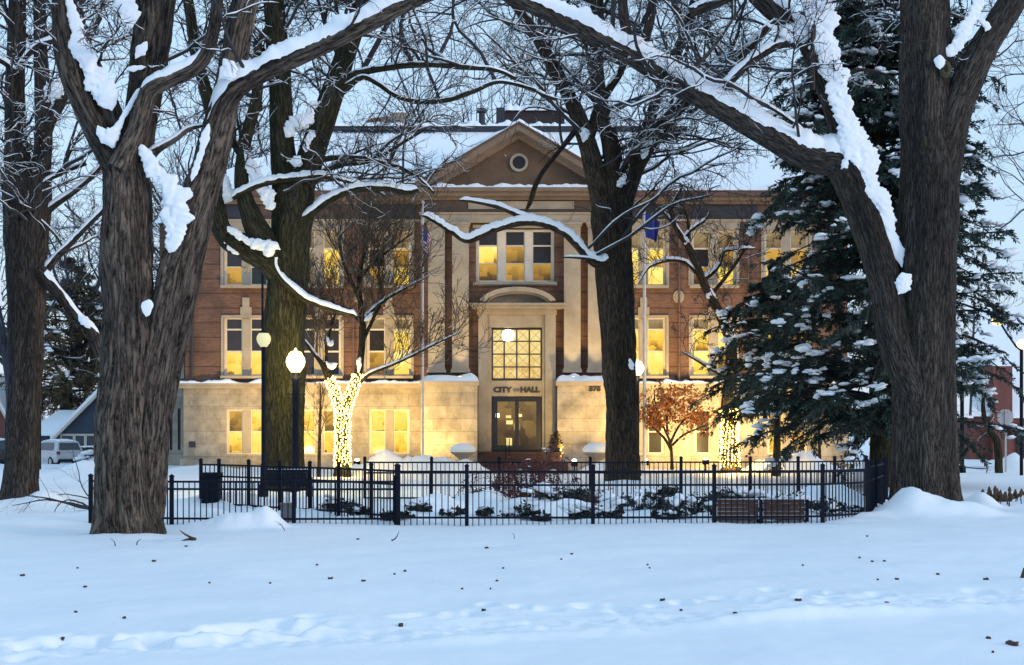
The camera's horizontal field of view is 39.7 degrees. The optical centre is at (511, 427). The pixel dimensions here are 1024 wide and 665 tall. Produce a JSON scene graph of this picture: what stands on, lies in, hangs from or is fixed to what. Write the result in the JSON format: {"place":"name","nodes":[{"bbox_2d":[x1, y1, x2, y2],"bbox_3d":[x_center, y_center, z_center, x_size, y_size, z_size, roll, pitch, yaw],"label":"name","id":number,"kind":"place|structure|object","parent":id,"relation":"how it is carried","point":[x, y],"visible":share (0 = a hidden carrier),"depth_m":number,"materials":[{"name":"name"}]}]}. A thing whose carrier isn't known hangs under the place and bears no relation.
{"place":"outdoors","nodes":[
{"label":"outdoors","id":0,"kind":"place"},
{"bbox_2d":[0,435,1023,664],"bbox_3d":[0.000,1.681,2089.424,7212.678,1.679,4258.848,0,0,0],"label":"snow ground","id":1,"kind":"structure","parent":0,"point":[598,594],"depth_m":17.12,"materials":[{"name":"white snow"}]},
{"bbox_2d":[0,438,4,463],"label":"parked car","id":2,"kind":"object","parent":1,"relation":"on","point":[2,450],"visible":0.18,"depth_m":82.45,"materials":[{"name":"paint"}]},
{"bbox_2d":[0,377,45,437],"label":"house","id":3,"kind":"structure","parent":1,"relation":"on","point":[2,406],"depth_m":110.00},
{"bbox_2d":[40,393,43,468],"bbox_3d":[-21.372,0.263,64.145,0.360,3.675,0.410,0,0,0],"label":"traffic signal","id":4,"kind":"object","parent":1,"relation":"on","point":[42,407],"visible":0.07,"depth_m":64.27,"materials":[{"name":"black metal"}]},
{"bbox_2d":[0,468,87,511],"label":"fallen branch","id":5,"kind":"object","parent":1,"relation":"on","point":[80,506],"visible":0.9,"depth_m":31.45,"materials":[{"name":"brown wood"}]},
{"bbox_2d":[0,183,99,463],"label":"bare tree","id":6,"kind":"object","parent":1,"relation":"on","point":[4,360],"visible":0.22,"depth_m":83.15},
{"bbox_2d":[0,257,102,419],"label":"pine tree","id":7,"kind":"object","parent":1,"relation":"on","point":[62,380],"visible":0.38,"depth_m":110.41,"materials":[{"name":"green plant"}]},
{"bbox_2d":[41,389,96,462],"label":"house","id":8,"kind":"structure","parent":1,"relation":"on","point":[78,423],"depth_m":103.00,"materials":[{"name":"blue wood"}]},
{"bbox_2d":[74,434,84,447],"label":"window","id":9,"kind":"structure","parent":8,"relation":"in","point":[80,438],"depth_m":102.95,"materials":[{"name":"grey glass"}]},
{"bbox_2d":[85,434,93,447],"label":"window","id":10,"kind":"structure","parent":8,"relation":"in","point":[89,438],"depth_m":102.95,"materials":[{"name":"grey glass"}]},
{"bbox_2d":[51,432,87,498],"bbox_3d":[-11.787,0.958,37.337,2.435,1.849,1.629,0,0,-28],"label":"fallen branch","id":11,"kind":"object","parent":1,"relation":"on","point":[75,477],"visible":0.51,"depth_m":37.25,"materials":[{"name":"brown wood"}]},
{"bbox_2d":[1,207,155,408],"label":"bare tree","id":12,"kind":"object","parent":1,"relation":"on","point":[56,347],"visible":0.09,"depth_m":114.96,"materials":[{"name":"brown plant"}]},
{"bbox_2d":[0,174,158,409],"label":"bare tree","id":13,"kind":"object","parent":1,"relation":"on","point":[65,270],"visible":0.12,"depth_m":110.44,"materials":[{"name":"plant"}]},
{"bbox_2d":[73,449,93,460],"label":"snowy bush","id":14,"kind":"object","parent":1,"relation":"on","point":[79,457],"visible":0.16,"depth_m":79.65,"materials":[{"name":"white snow"}]},
{"bbox_2d":[71,296,101,377],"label":"bare tree","id":15,"kind":"object","parent":1,"relation":"on","point":[96,358],"visible":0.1,"depth_m":107.99,"materials":[{"name":"brown plant"}]},
{"bbox_2d":[0,0,205,499],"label":"shade tree","id":16,"kind":"object","parent":1,"relation":"on","point":[29,206],"visible":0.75,"depth_m":35.67,"materials":[{"name":"brown plant"}]},
{"bbox_2d":[52,116,257,266],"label":"bare tree","id":17,"kind":"object","parent":1,"relation":"on","point":[155,249],"visible":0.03,"depth_m":107.25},
{"bbox_2d":[0,11,381,308],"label":"bare tree","id":18,"kind":"object","parent":1,"relation":"on","point":[153,194],"visible":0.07,"depth_m":101.00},
{"bbox_2d":[76,75,305,279],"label":"bare tree","id":19,"kind":"object","parent":1,"relation":"on","point":[160,198],"visible":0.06,"depth_m":91.92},
{"bbox_2d":[200,472,222,503],"bbox_3d":[-7.020,1.520,33.200,0.440,0.960,0.440,0,0,0],"label":"trash bin","id":20,"kind":"object","parent":1,"relation":"on","point":[210,476],"visible":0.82,"depth_m":33.00,"materials":[{"name":"black metal"}]},
{"bbox_2d":[19,0,432,533],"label":"shade tree","id":21,"kind":"object","parent":1,"relation":"on","point":[146,326],"visible":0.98,"depth_m":25.31,"materials":[{"name":"brown plant"}]},
{"bbox_2d":[88,473,395,524],"bbox_3d":[-5.404,1.506,28.238,6.298,1.189,0.374,0,0,4],"label":"picket fence","id":22,"kind":"object","parent":1,"relation":"on","point":[171,489],"visible":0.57,"depth_m":28.11,"materials":[{"name":"black metal"}]},
{"bbox_2d":[261,272,263,461],"bbox_3d":[-10.247,-3.052,58.145,0.280,10.304,0.410,0,0,0],"label":"pole","id":23,"kind":"object","parent":1,"relation":"on","point":[262,294],"visible":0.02,"depth_m":58.27,"materials":[{"name":"black metal"}]},
{"bbox_2d":[257,329,270,496],"bbox_3d":[-5.945,-0.269,34.000,0.346,4.222,0.346,0,0,0],"label":"street lamp","id":24,"kind":"object","parent":1,"relation":"on","point":[263,338],"visible":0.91,"depth_m":33.96,"materials":[{"name":"black metal"}]},
{"bbox_2d":[280,502,291,521],"bbox_3d":[-4.519,1.750,28.500,0.250,0.500,0.240,0,0,0],"label":"utility box","id":25,"kind":"object","parent":1,"relation":"on","point":[285,509],"visible":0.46,"depth_m":28.40,"materials":[{"name":"grey metal"}]},
{"bbox_2d":[268,469,312,496],"bbox_3d":[-5.659,1.512,35.725,1.220,0.977,0.550,0,0,0],"label":"park bench","id":26,"kind":"object","parent":1,"relation":"on","point":[294,471],"visible":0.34,"depth_m":35.48,"materials":[{"name":"black metal"}]},
{"bbox_2d":[285,348,305,491],"bbox_3d":[-6.005,-0.111,39.400,0.560,4.236,0.546,0,0,0],"label":"street lamp","id":27,"kind":"object","parent":1,"relation":"on","point":[295,361],"visible":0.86,"depth_m":39.31,"materials":[{"name":"black metal"}]},
{"bbox_2d":[198,458,396,521],"bbox_3d":[-4.717,1.401,31.023,7.174,1.399,0.409,0,0,45],"label":"picket fence","id":28,"kind":"object","parent":1,"relation":"on","point":[280,467],"visible":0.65,"depth_m":30.97,"materials":[{"name":"black metal"}]},
{"bbox_2d":[304,362,332,476],"bbox_3d":[-7.698,-0.328,56.014,1.350,4.559,1.401,0,0,-32],"label":"sapling","id":29,"kind":"object","parent":1,"relation":"on","point":[320,407],"visible":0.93,"depth_m":55.94,"materials":[{"name":"brown plant"}]},
{"bbox_2d":[319,494,361,509],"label":"evergreen shrub","id":30,"kind":"object","parent":1,"relation":"on","point":[336,502],"visible":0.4,"depth_m":30.70,"materials":[{"name":"green plant"}]},
{"bbox_2d":[343,503,367,515],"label":"evergreen shrub","id":31,"kind":"object","parent":1,"relation":"on","point":[350,510],"visible":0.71,"depth_m":29.50,"materials":[{"name":"green plant"}]},
{"bbox_2d":[235,147,505,476],"bbox_3d":[-5.552,-4.322,54.976,10.827,13.143,4.673,0,0,0],"label":"ornamental tree","id":32,"kind":"object","parent":1,"relation":"on","point":[363,317],"visible":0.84,"depth_m":54.88,"materials":[{"name":"brown plant"}]},
{"bbox_2d":[324,373,362,466],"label":"fairy lights","id":33,"kind":"object","parent":32,"relation":"attached to","point":[346,424],"visible":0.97,"depth_m":54.81,"materials":[{"name":"glowing warm yellow light bulbs"}]},
{"bbox_2d":[151,0,635,491],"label":"shade tree","id":34,"kind":"object","parent":1,"relation":"on","point":[276,253],"visible":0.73,"depth_m":41.53,"materials":[{"name":"brown plant"}]},
{"bbox_2d":[379,508,415,520],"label":"evergreen shrub","id":35,"kind":"object","parent":1,"relation":"on","point":[407,513],"visible":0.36,"depth_m":28.88,"materials":[{"name":"green plant"}]},
{"bbox_2d":[403,499,432,511],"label":"evergreen shrub","id":36,"kind":"object","parent":1,"relation":"on","point":[420,505],"visible":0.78,"depth_m":30.08,"materials":[{"name":"green plant"}]},
{"bbox_2d":[421,200,424,454],"bbox_3d":[-3.767,-3.751,60.000,0.156,11.750,0.143,0,0,0],"label":"flagpole","id":37,"kind":"object","parent":1,"relation":"on","point":[422,201],"visible":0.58,"depth_m":59.97,"materials":[{"name":"grey metal"}]},
{"bbox_2d":[423,228,431,265],"bbox_3d":[-3.551,-7.636,59.998,0.350,1.637,0.209,0,0,18],"label":"flag","id":38,"kind":"object","parent":37,"relation":"attached to","point":[428,240],"visible":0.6,"depth_m":59.95,"materials":[{"name":"fabric"}]},
{"bbox_2d":[255,10,610,156],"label":"bare tree","id":39,"kind":"object","parent":1,"relation":"on","point":[480,92],"visible":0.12,"depth_m":102.10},
{"bbox_2d":[438,505,464,516],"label":"evergreen shrub","id":40,"kind":"object","parent":1,"relation":"on","point":[451,511],"visible":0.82,"depth_m":29.56,"materials":[{"name":"green plant"}]},
{"bbox_2d":[450,443,475,460],"bbox_3d":[-2.114,1.425,61.200,1.150,1.550,1.138,0,0,0],"label":"stone urn","id":41,"kind":"object","parent":1,"relation":"on","point":[460,451],"visible":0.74,"depth_m":60.83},
{"bbox_2d":[475,506,494,515],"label":"evergreen shrub","id":42,"kind":"object","parent":1,"relation":"on","point":[487,510],"visible":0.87,"depth_m":29.51,"materials":[{"name":"green plant"}]},
{"bbox_2d":[154,75,852,470],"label":"civic building","id":43,"kind":"structure","parent":1,"relation":"on","point":[530,383],"depth_m":65.93,"materials":[{"name":"brick"}]},
{"bbox_2d":[170,416,172,449],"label":"window","id":44,"kind":"structure","parent":43,"relation":"in","point":[171,425],"depth_m":72.19,"materials":[{"name":"grey glass"}]},
{"bbox_2d":[179,409,180,449],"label":"window","id":45,"kind":"structure","parent":43,"relation":"in","point":[179,409],"depth_m":72.19,"materials":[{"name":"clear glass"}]},
{"bbox_2d":[220,318,260,378],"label":"window","id":46,"kind":"structure","parent":43,"relation":"in","point":[242,352],"depth_m":66.18,"materials":[{"name":"glass"}]},
{"bbox_2d":[220,230,266,287],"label":"window","id":47,"kind":"structure","parent":43,"relation":"in","point":[235,276],"depth_m":66.18,"materials":[{"name":"glass"}]},
{"bbox_2d":[227,410,260,453],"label":"window","id":48,"kind":"structure","parent":43,"relation":"in","point":[243,426],"depth_m":66.15,"materials":[{"name":"glass"}]},
{"bbox_2d":[304,410,334,453],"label":"window","id":49,"kind":"structure","parent":43,"relation":"in","point":[327,436],"depth_m":66.15,"materials":[{"name":"glass"}]},
{"bbox_2d":[304,318,342,378],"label":"window","id":50,"kind":"structure","parent":43,"relation":"in","point":[334,352],"depth_m":66.18,"materials":[{"name":"glass"}]},
{"bbox_2d":[308,230,342,287],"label":"window","id":51,"kind":"structure","parent":43,"relation":"in","point":[322,248],"depth_m":66.15,"materials":[{"name":"glass"}]},
{"bbox_2d":[364,230,412,287],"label":"window","id":52,"kind":"structure","parent":43,"relation":"in","point":[408,248],"depth_m":66.18,"materials":[{"name":"glass"}]},
{"bbox_2d":[369,410,409,453],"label":"window","id":53,"kind":"structure","parent":43,"relation":"in","point":[388,429],"depth_m":66.15,"materials":[{"name":"glass"}]},
{"bbox_2d":[367,318,412,378],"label":"window","id":54,"kind":"structure","parent":43,"relation":"in","point":[376,353],"depth_m":66.18,"materials":[{"name":"glass"}]},
{"bbox_2d":[496,400,516,446],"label":"door","id":55,"kind":"structure","parent":43,"relation":"in","point":[506,410],"depth_m":65.37,"materials":[{"name":"glass"}]},
{"bbox_2d":[475,230,556,284],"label":"window","id":56,"kind":"structure","parent":43,"relation":"in","point":[505,257],"depth_m":65.52,"materials":[{"name":"glass"}]},
{"bbox_2d":[492,328,541,379],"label":"leaded window","id":57,"kind":"structure","parent":43,"relation":"in","point":[518,356],"depth_m":65.34,"materials":[{"name":"yellow glass"}]},
{"bbox_2d":[510,153,527,171],"bbox_3d":[0.320,-12.140,64.929,0.840,0.840,0.098,0,0,0],"label":"round window","id":58,"kind":"structure","parent":43,"relation":"in","point":[518,162],"depth_m":64.92,"materials":[{"name":"stone"}]},
{"bbox_2d":[517,400,537,446],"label":"door","id":59,"kind":"structure","parent":43,"relation":"in","point":[527,410],"depth_m":65.37,"materials":[{"name":"brown glass"}]},
{"bbox_2d":[632,230,668,287],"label":"window","id":60,"kind":"structure","parent":43,"relation":"in","point":[660,275],"depth_m":66.18,"materials":[{"name":"glass"}]},
{"bbox_2d":[639,410,663,453],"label":"window","id":61,"kind":"structure","parent":43,"relation":"in","point":[654,443],"depth_m":66.11,"materials":[{"name":"glass"}]},
{"bbox_2d":[635,318,668,378],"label":"window","id":62,"kind":"structure","parent":43,"relation":"in","point":[655,327],"depth_m":66.18,"materials":[{"name":"glass"}]},
{"bbox_2d":[694,410,721,453],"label":"window","id":63,"kind":"structure","parent":43,"relation":"in","point":[706,444],"depth_m":66.11,"materials":[{"name":"glass"}]},
{"bbox_2d":[689,318,735,378],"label":"window","id":64,"kind":"structure","parent":43,"relation":"in","point":[715,338],"depth_m":66.18,"materials":[{"name":"glass"}]},
{"bbox_2d":[689,230,738,287],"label":"window","id":65,"kind":"structure","parent":43,"relation":"in","point":[697,240],"depth_m":66.18,"materials":[{"name":"glass"}]},
{"bbox_2d":[764,230,808,287],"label":"window","id":66,"kind":"structure","parent":43,"relation":"in","point":[790,242],"depth_m":66.18,"materials":[{"name":"glass"}]},
{"bbox_2d":[767,412,806,453],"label":"window","id":67,"kind":"structure","parent":43,"relation":"in","point":[770,445],"depth_m":66.11,"materials":[{"name":"glass"}]},
{"bbox_2d":[497,499,543,519],"bbox_3d":[0.161,1.709,29.391,0.833,0.491,0.814,0,0,44],"label":"evergreen shrub","id":68,"kind":"object","parent":1,"relation":"on","point":[523,508],"visible":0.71,"depth_m":29.27,"materials":[{"name":"green plant"}]},
{"bbox_2d":[455,442,611,503],"bbox_3d":[0.519,1.788,33.408,3.815,2.949,2.595,0,0,0],"label":"weeping maple","id":69,"kind":"object","parent":1,"relation":"on","point":[542,467],"visible":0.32,"depth_m":33.21,"materials":[{"name":"red plant"}]},
{"bbox_2d":[529,509,553,521],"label":"evergreen shrub","id":70,"kind":"object","parent":1,"relation":"on","point":[541,515],"visible":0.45,"depth_m":29.14,"materials":[{"name":"green plant"}]},
{"bbox_2d":[536,431,566,470],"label":"potted evergreen","id":71,"kind":"object","parent":1,"relation":"on","point":[558,446],"visible":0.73,"depth_m":60.41,"materials":[{"name":"plant"}]},
{"bbox_2d":[521,482,590,500],"bbox_3d":[0.975,1.441,31.543,1.618,0.505,0.795,0,0,0],"label":"evergreen shrub","id":72,"kind":"object","parent":1,"relation":"on","point":[565,493],"visible":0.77,"depth_m":31.38,"materials":[{"name":"green plant"}]},
{"bbox_2d":[393,50,741,145],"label":"bare tree","id":73,"kind":"object","parent":1,"relation":"on","point":[639,105],"visible":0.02,"depth_m":103.31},
{"bbox_2d":[558,502,602,519],"bbox_3d":[1.404,1.757,29.362,0.880,0.462,0.666,0,0,22],"label":"evergreen shrub","id":74,"kind":"object","parent":1,"relation":"on","point":[577,509],"visible":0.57,"depth_m":29.16,"materials":[{"name":"green plant"}]},
{"bbox_2d":[582,442,605,465],"bbox_3d":[3.630,1.405,60.500,1.265,1.590,1.252,0,0,0],"label":"stone urn","id":75,"kind":"object","parent":1,"relation":"on","point":[595,451],"visible":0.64,"depth_m":60.09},
{"bbox_2d":[590,506,625,515],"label":"evergreen shrub","id":76,"kind":"object","parent":1,"relation":"on","point":[607,511],"visible":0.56,"depth_m":29.15,"materials":[{"name":"green plant"}]},
{"bbox_2d":[421,0,799,480],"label":"shade tree","id":77,"kind":"object","parent":1,"relation":"on","point":[613,178],"visible":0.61,"depth_m":49.53,"materials":[{"name":"brown plant"}]},
{"bbox_2d":[363,455,888,499],"bbox_3d":[2.937,1.405,36.585,13.487,1.389,1.119,0,0,-4],"label":"picket fence","id":78,"kind":"object","parent":1,"relation":"on","point":[681,462],"visible":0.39,"depth_m":36.19,"materials":[{"name":"black metal"}]},
{"bbox_2d":[597,492,665,510],"bbox_3d":[2.630,1.635,31.154,1.533,0.473,0.903,0,0,0],"label":"evergreen shrub","id":79,"kind":"object","parent":1,"relation":"on","point":[630,501],"visible":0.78,"depth_m":31.06,"materials":[{"name":"green plant"}]},
{"bbox_2d":[396,462,869,525],"bbox_3d":[2.650,1.401,28.402,9.880,1.399,1.014,0,0,-9],"label":"picket fence","id":80,"kind":"object","parent":1,"relation":"on","point":[823,484],"visible":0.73,"depth_m":28.14,"materials":[{"name":"black metal"}]},
{"bbox_2d":[636,359,643,468],"bbox_3d":[4.690,-0.278,53.000,0.504,4.628,0.504,0,0,0],"label":"street lamp","id":81,"kind":"object","parent":1,"relation":"on","point":[639,368],"visible":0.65,"depth_m":52.94,"materials":[{"name":"black metal"}]},
{"bbox_2d":[642,211,646,469],"bbox_3d":[5.600,-3.621,60.000,0.225,11.354,0.225,0,0,0],"label":"flagpole","id":82,"kind":"object","parent":1,"relation":"on","point":[644,355],"visible":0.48,"depth_m":59.95,"materials":[{"name":"silver metal"}]},
{"bbox_2d":[645,214,659,241],"bbox_3d":[5.942,-8.442,59.970,0.617,1.225,0.178,0,0,0],"label":"flag","id":83,"kind":"object","parent":82,"relation":"attached to","point":[652,233],"visible":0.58,"depth_m":59.95,"materials":[{"name":"blue fabric"}]},
{"bbox_2d":[634,486,681,500],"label":"evergreen shrub","id":84,"kind":"object","parent":1,"relation":"on","point":[665,491],"visible":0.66,"depth_m":31.83,"materials":[{"name":"green plant"}]},
{"bbox_2d":[651,509,677,519],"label":"evergreen shrub","id":85,"kind":"object","parent":1,"relation":"on","point":[653,512],"visible":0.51,"depth_m":29.16,"materials":[{"name":"green plant"}]},
{"bbox_2d":[639,374,720,469],"bbox_3d":[6.868,-0.264,59.977,5.232,4.059,2.721,0,0,0],"label":"japanese maple","id":86,"kind":"object","parent":1,"relation":"on","point":[666,400],"visible":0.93,"depth_m":59.84,"materials":[{"name":"orange plant"}]},
{"bbox_2d":[663,505,697,519],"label":"evergreen shrub","id":87,"kind":"object","parent":1,"relation":"on","point":[682,511],"visible":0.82,"depth_m":28.94,"materials":[{"name":"green plant"}]},
{"bbox_2d":[661,491,718,512],"bbox_3d":[3.817,1.605,30.392,1.391,0.505,0.913,0,0,-10],"label":"evergreen shrub","id":88,"kind":"object","parent":1,"relation":"on","point":[688,501],"visible":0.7,"depth_m":30.23,"materials":[{"name":"green plant"}]},
{"bbox_2d":[383,0,1023,500],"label":"shade tree","id":89,"kind":"object","parent":1,"relation":"on","point":[909,264],"visible":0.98,"depth_m":30.63,"materials":[{"name":"brown plant"}]},
{"bbox_2d":[632,167,778,469],"bbox_3d":[7.353,-4.088,57.183,6.680,12.840,3.980,0,0,0],"label":"ornamental tree","id":90,"kind":"object","parent":1,"relation":"on","point":[693,263],"visible":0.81,"depth_m":56.91,"materials":[{"name":"brown plant"}]},
{"bbox_2d":[719,409,740,467],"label":"fairy lights","id":91,"kind":"object","parent":90,"relation":"attached to","point":[729,437],"visible":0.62,"depth_m":56.73,"materials":[{"name":"yellow glass"}]},
{"bbox_2d":[703,486,764,498],"bbox_3d":[4.936,1.541,31.562,1.404,0.569,0.772,0,0,0],"label":"evergreen shrub","id":92,"kind":"object","parent":1,"relation":"on","point":[751,493],"visible":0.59,"depth_m":31.43,"materials":[{"name":"green plant"}]},
{"bbox_2d":[710,499,808,523],"bbox_3d":[5.079,1.932,29.225,1.950,0.976,0.550,0,0,0],"label":"park bench","id":93,"kind":"object","parent":1,"relation":"on","point":[757,509],"visible":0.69,"depth_m":28.98,"materials":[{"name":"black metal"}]},
{"bbox_2d":[687,256,855,475],"bbox_3d":[10.106,-2.160,53.896,6.359,8.783,6.899,0,0,44],"label":"hemlock tree","id":94,"kind":"object","parent":1,"relation":"on","point":[752,358],"visible":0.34,"depth_m":53.42,"materials":[{"name":"green plant"}]},
{"bbox_2d":[749,488,815,507],"bbox_3d":[6.002,1.584,31.198,1.589,0.573,0.947,0,0,-9],"label":"evergreen shrub","id":95,"kind":"object","parent":1,"relation":"on","point":[808,497],"visible":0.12,"depth_m":31.09,"materials":[{"name":"green plant"}]},
{"bbox_2d":[806,396,828,458],"bbox_3d":[12.442,0.035,57.961,2.120,3.797,2.184,0,0,0],"label":"sapling","id":96,"kind":"object","parent":1,"relation":"on","point":[819,450],"visible":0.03,"depth_m":57.95,"materials":[{"name":"brown plant"}]},
{"bbox_2d":[804,498,846,514],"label":"evergreen shrub","id":97,"kind":"object","parent":1,"relation":"on","point":[814,506],"visible":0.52,"depth_m":29.53,"materials":[{"name":"green plant"}]},
{"bbox_2d":[836,505,863,512],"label":"evergreen shrub","id":98,"kind":"object","parent":1,"relation":"on","point":[850,509],"visible":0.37,"depth_m":30.41,"materials":[{"name":"green plant"}]},
{"bbox_2d":[710,0,1023,486],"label":"spruce tree","id":99,"kind":"object","parent":1,"relation":"on","point":[875,111],"visible":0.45,"depth_m":44.94,"materials":[{"name":"green plant"}]},
{"bbox_2d":[865,457,885,511],"bbox_3d":[8.075,1.385,31.474,0.123,1.429,3.778,0,0,19],"label":"picket fence","id":100,"kind":"object","parent":1,"relation":"on","point":[877,483],"visible":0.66,"depth_m":31.56,"materials":[{"name":"black metal"}]},
{"bbox_2d":[959,381,965,472],"bbox_3d":[18.479,0.084,57.983,0.510,4.032,0.339,0,0,0],"label":"signal pole","id":101,"kind":"object","parent":1,"relation":"on","point":[962,470],"visible":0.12,"depth_m":57.93,"materials":[{"name":"black metal"}]},
{"bbox_2d":[951,8,1023,299],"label":"bare tree","id":102,"kind":"object","parent":1,"relation":"on","point":[1005,149],"visible":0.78,"depth_m":43.91,"materials":[{"name":"brown plant"}]},
{"bbox_2d":[964,365,1010,472],"bbox_3d":[19.167,-0.697,58.081,2.388,5.101,2.388,0,0,0],"label":"sapling","id":103,"kind":"object","parent":1,"relation":"on","point":[997,444],"visible":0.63,"depth_m":57.88,"materials":[{"name":"brown plant"}]},
{"bbox_2d":[957,281,1022,405],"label":"bare tree","id":104,"kind":"object","parent":1,"relation":"on","point":[999,304],"visible":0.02,"depth_m":99.39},
{"bbox_2d":[957,307,1023,459],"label":"brick house","id":105,"kind":"structure","parent":1,"relation":"on","point":[1006,396],"depth_m":86.06,"materials":[{"name":"red brick"},{"name":"window glass"},{"name":"snow"}]},
{"bbox_2d":[997,409,1012,471],"bbox_3d":[20.855,0.656,59.985,0.665,2.887,0.070,0,0,0],"label":"stop sign","id":106,"kind":"object","parent":1,"relation":"on","point":[1008,417],"visible":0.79,"depth_m":60.00,"materials":[{"name":"metal"}]},
{"bbox_2d":[991,318,1023,474],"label":"street light","id":107,"kind":"object","parent":1,"relation":"on","point":[1019,345],"visible":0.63,"depth_m":55.94,"materials":[{"name":"black metal"}]},
{"bbox_2d":[0,0,1023,418],"label":"sky","id":108,"kind":"structure","parent":0,"point":[998,210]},
{"label":"road","id":109,"kind":"structure","parent":0,"visible":0},
{"bbox_2d":[41,439,82,463],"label":"parked car","id":110,"kind":"object","parent":109,"relation":"on","point":[54,451],"visible":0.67,"depth_m":90.42,"materials":[{"name":"paint"}]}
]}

